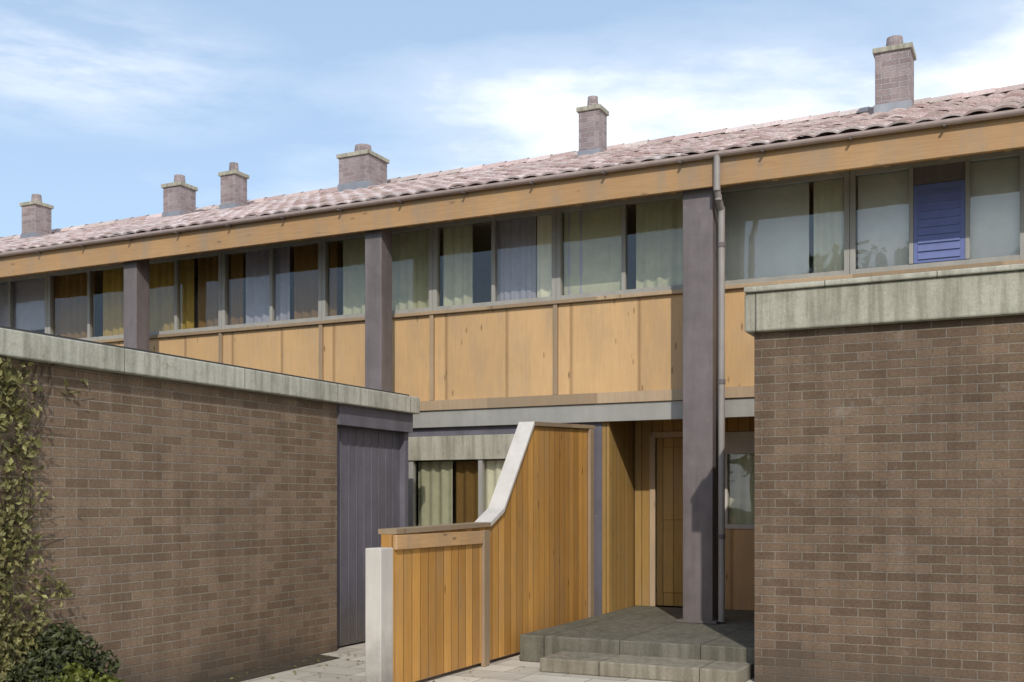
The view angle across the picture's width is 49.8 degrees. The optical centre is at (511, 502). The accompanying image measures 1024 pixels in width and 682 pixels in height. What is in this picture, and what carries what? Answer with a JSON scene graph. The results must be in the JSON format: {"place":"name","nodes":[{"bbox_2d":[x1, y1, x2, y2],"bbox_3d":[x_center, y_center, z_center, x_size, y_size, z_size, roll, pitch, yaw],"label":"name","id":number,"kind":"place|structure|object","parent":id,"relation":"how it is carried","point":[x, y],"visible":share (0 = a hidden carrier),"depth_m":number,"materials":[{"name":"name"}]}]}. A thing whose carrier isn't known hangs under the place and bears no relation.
{"place":"outdoors","nodes":[
{"label":"outdoors","id":0,"kind":"place"},
{"bbox_2d":[239,641,753,681],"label":"pavement","id":1,"kind":"structure","parent":0,"point":[506,668],"depth_m":10.25,"materials":[{"name":"beige concrete"}]},
{"bbox_2d":[0,326,419,681],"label":"brick garage","id":2,"kind":"structure","parent":1,"relation":"on","point":[208,518],"depth_m":9.93,"materials":[{"name":"brick"}]},
{"bbox_2d":[0,357,88,681],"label":"climbing plant","id":3,"kind":"object","parent":2,"relation":"attached to","point":[17,628],"visible":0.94,"depth_m":8.13,"materials":[{"name":"green plant"}]},
{"bbox_2d":[338,426,399,646],"bbox_3d":[-1.675,0.371,12.609,0.078,2.418,1.380,0,0,26],"label":"door","id":4,"kind":"structure","parent":2,"relation":"in","point":[368,459],"depth_m":12.44,"materials":[{"name":"grey paint"}]},
{"bbox_2d":[189,654,340,681],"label":"flower bed","id":5,"kind":"object","parent":1,"relation":"on","point":[264,670],"visible":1,"depth_m":10.45,"materials":[{"name":"soil"}]},
{"bbox_2d":[1,622,121,681],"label":"shrub","id":6,"kind":"object","parent":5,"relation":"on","point":[58,648],"visible":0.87,"depth_m":8.21,"materials":[{"name":"green plant"}]},
{"bbox_2d":[41,662,124,681],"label":"shrub","id":7,"kind":"object","parent":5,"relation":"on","point":[80,672],"visible":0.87,"depth_m":7.98,"materials":[{"name":"green plant"}]},
{"bbox_2d":[222,652,569,681],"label":"fallen leaves","id":8,"kind":"object","parent":1,"relation":"on","point":[317,665],"visible":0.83,"depth_m":10.49,"materials":[{"name":"brown plant"}]},
{"bbox_2d":[365,421,594,681],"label":"timber screen","id":9,"kind":"object","parent":1,"relation":"on","point":[506,569],"visible":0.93,"depth_m":11.05,"materials":[{"name":"brown wood"}]},
{"bbox_2d":[520,606,753,681],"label":"entrance steps","id":10,"kind":"structure","parent":1,"relation":"on","point":[649,643],"depth_m":10.63,"materials":[{"name":"concrete"}]},
{"bbox_2d":[0,0,1023,236],"label":"sky","id":11,"kind":"structure","parent":0,"point":[103,102],"materials":[{"name":"blue"}]},
{"bbox_2d":[634,581,751,610],"bbox_3d":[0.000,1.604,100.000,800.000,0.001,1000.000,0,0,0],"label":"ground","id":12,"kind":"structure","parent":0,"point":[667,606],"depth_m":16.99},
{"bbox_2d":[0,35,1023,623],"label":"house","id":13,"kind":"structure","parent":12,"relation":"on","point":[480,311],"depth_m":13.83,"materials":[{"name":"wood"}]},
{"bbox_2d":[0,273,46,332],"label":"window","id":14,"kind":"structure","parent":13,"relation":"in","point":[10,280],"depth_m":17.88,"materials":[{"name":"grey wood"}]},
{"bbox_2d":[47,263,123,340],"bbox_3d":[-6.563,-3.075,17.150,1.756,1.146,0.090,0,0,26],"label":"window","id":15,"kind":"structure","parent":13,"relation":"in","point":[50,276],"depth_m":17.16,"materials":[{"name":"grey wood"}]},
{"bbox_2d":[150,251,221,334],"bbox_3d":[-4.979,-3.075,16.382,1.756,1.146,0.090,0,0,26],"label":"window","id":16,"kind":"structure","parent":13,"relation":"in","point":[176,260],"depth_m":16.32,"materials":[{"name":"grey wood"}]},
{"bbox_2d":[222,238,321,328],"bbox_3d":[-3.396,-3.075,15.616,1.756,1.146,0.090,0,0,26],"label":"window","id":17,"kind":"structure","parent":13,"relation":"in","point":[225,253],"depth_m":15.59,"materials":[{"name":"grey wood"}]},
{"bbox_2d":[322,224,432,319],"bbox_3d":[-1.812,-3.075,14.848,1.756,1.146,0.090,0,0,26],"label":"window","id":18,"kind":"structure","parent":13,"relation":"in","point":[325,241],"depth_m":14.98,"materials":[{"name":"grey wood"}]},
{"bbox_2d":[408,434,513,526],"bbox_3d":[-0.392,-0.105,14.165,2.150,1.519,0.100,0,0,26],"label":"window","id":19,"kind":"structure","parent":13,"relation":"in","point":[481,448],"depth_m":14.26,"materials":[{"name":"grey concrete"}]},
{"bbox_2d":[433,208,555,310],"bbox_3d":[-0.227,-3.075,14.080,1.756,1.146,0.090,0,0,26],"label":"window","id":20,"kind":"structure","parent":13,"relation":"in","point":[436,226],"depth_m":14.06,"materials":[{"name":"grey wood"}]},
{"bbox_2d":[556,192,682,299],"bbox_3d":[1.356,-3.075,13.313,1.756,1.146,0.090,0,0,26],"label":"window","id":21,"kind":"structure","parent":13,"relation":"in","point":[623,203],"depth_m":13.31,"materials":[{"name":"grey wood"}]},
{"bbox_2d":[657,438,682,605],"bbox_3d":[2.158,0.250,14.005,0.660,2.140,0.065,0,0,26],"label":"door","id":22,"kind":"structure","parent":13,"relation":"in","point":[669,450],"depth_m":14.04,"materials":[{"name":"wood"}]},
{"bbox_2d":[725,431,753,528],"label":"window","id":23,"kind":"structure","parent":13,"relation":"in","point":[735,442],"depth_m":13.64,"materials":[{"name":"white paint"}]},
{"bbox_2d":[720,171,849,284],"bbox_3d":[2.940,-3.075,12.546,1.756,1.146,0.090,0,0,26],"label":"window","id":24,"kind":"structure","parent":13,"relation":"in","point":[846,174],"depth_m":12.31,"materials":[{"name":"grey wood"}]},
{"bbox_2d":[850,149,1023,273],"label":"window","id":25,"kind":"structure","parent":13,"relation":"in","point":[1020,152],"depth_m":11.76,"materials":[{"name":"grey wood"}]},
{"bbox_2d":[744,263,1023,681],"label":"brick wing","id":26,"kind":"structure","parent":12,"relation":"on","point":[888,478],"depth_m":9.29,"materials":[{"name":"brown brick"}]}
]}

